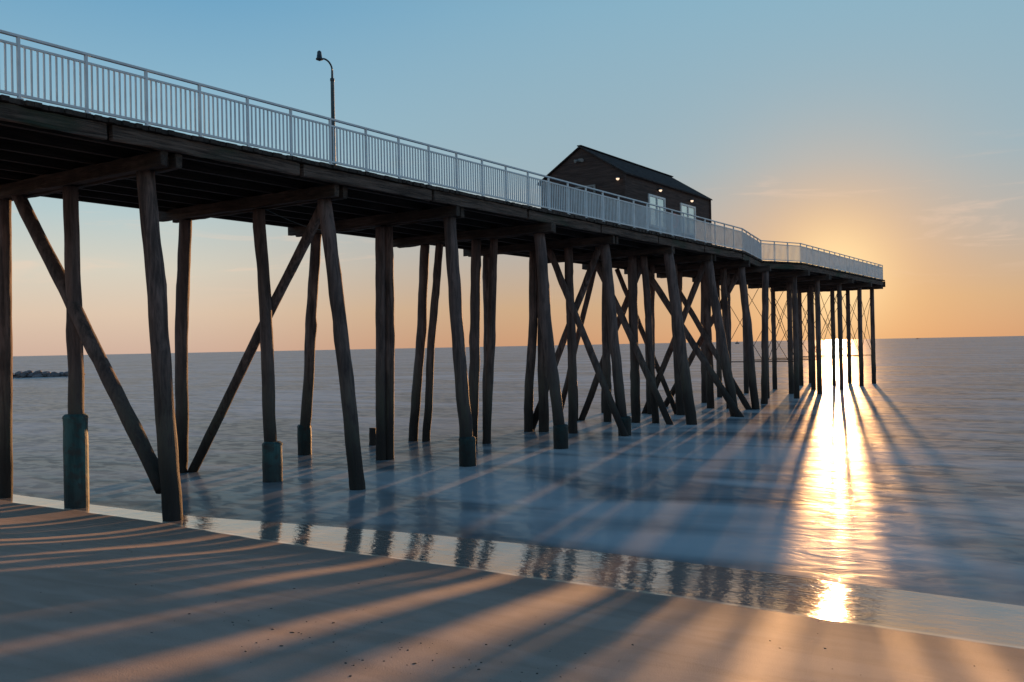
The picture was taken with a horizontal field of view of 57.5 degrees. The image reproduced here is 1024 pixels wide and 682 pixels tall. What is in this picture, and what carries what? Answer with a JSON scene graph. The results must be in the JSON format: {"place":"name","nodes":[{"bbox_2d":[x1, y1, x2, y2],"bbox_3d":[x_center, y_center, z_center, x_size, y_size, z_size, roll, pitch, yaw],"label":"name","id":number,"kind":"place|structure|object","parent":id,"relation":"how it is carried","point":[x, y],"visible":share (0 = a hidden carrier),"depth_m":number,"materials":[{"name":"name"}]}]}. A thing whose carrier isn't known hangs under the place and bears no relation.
{"place":"outdoors","nodes":[
{"label":"outdoors","id":0,"kind":"place"},
{"bbox_2d":[0,494,1023,681],"bbox_3d":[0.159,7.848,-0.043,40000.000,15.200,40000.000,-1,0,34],"label":"beach ground","id":1,"kind":"structure","parent":0,"point":[673,621],"depth_m":9.97,"materials":[{"name":"beige sand"}]},
{"bbox_2d":[40,540,974,681],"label":"beach debris","id":2,"kind":"object","parent":1,"relation":"on","point":[384,641],"visible":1,"depth_m":8.08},
{"bbox_2d":[0,0,1023,355],"label":"sky","id":3,"kind":"structure","parent":0,"point":[887,133],"materials":[{"name":"blue"}]},
{"bbox_2d":[12,336,1023,605],"bbox_3d":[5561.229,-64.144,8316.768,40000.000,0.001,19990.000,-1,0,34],"label":"sea water","id":4,"kind":"structure","parent":0,"point":[904,472],"depth_m":27.12,"materials":[{"name":"blue liquid"}]},
{"bbox_2d":[13,370,84,377],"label":"rock jetty","id":5,"kind":"object","parent":4,"relation":"in","point":[29,373],"visible":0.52,"depth_m":149.33,"materials":[{"name":"grey stone"}]},
{"bbox_2d":[369,428,375,445],"bbox_3d":[-4.972,3.925,33.425,0.293,1.634,0.309,-1,0,34],"label":"pile stub","id":6,"kind":"object","parent":4,"relation":"in","point":[372,436],"visible":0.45,"depth_m":33.33,"materials":[{"name":"brown wood"}]},
{"bbox_2d":[0,29,884,520],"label":"pier","id":7,"kind":"structure","parent":4,"relation":"in","point":[154,173],"depth_m":27.08,"materials":[{"name":"brown wood"}]},
{"bbox_2d":[316,50,335,164],"bbox_3d":[-6.213,-6.955,31.438,0.320,5.499,0.865,-1,0,34],"label":"street lamp","id":8,"kind":"object","parent":7,"relation":"on","point":[320,58],"visible":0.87,"depth_m":31.61,"materials":[{"name":"metal"}]},
{"bbox_2d":[538,145,711,243],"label":"pier house","id":9,"kind":"structure","parent":0,"point":[589,167],"depth_m":41.16,"materials":[{"name":"brown wood"}]},
{"bbox_2d":[575,184,595,219],"bbox_3d":[3.190,-5.561,40.588,1.000,2.390,0.100,-1,0,34],"label":"door","id":10,"kind":"structure","parent":9,"relation":"in","point":[592,186],"depth_m":40.53,"materials":[{"name":"grey"}]},
{"bbox_2d":[648,194,665,227],"bbox_3d":[6.554,-5.831,42.156,0.090,1.440,1.794,-1,0,34],"label":"window","id":11,"kind":"structure","parent":9,"relation":"in","point":[653,199],"depth_m":42.05,"materials":[{"name":"glass"}]},
{"bbox_2d":[680,203,695,218],"bbox_3d":[8.513,-5.855,45.086,0.090,1.440,1.844,-1,0,34],"label":"window","id":12,"kind":"structure","parent":9,"relation":"in","point":[685,208],"depth_m":45.05,"materials":[{"name":"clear glass"}]}
]}

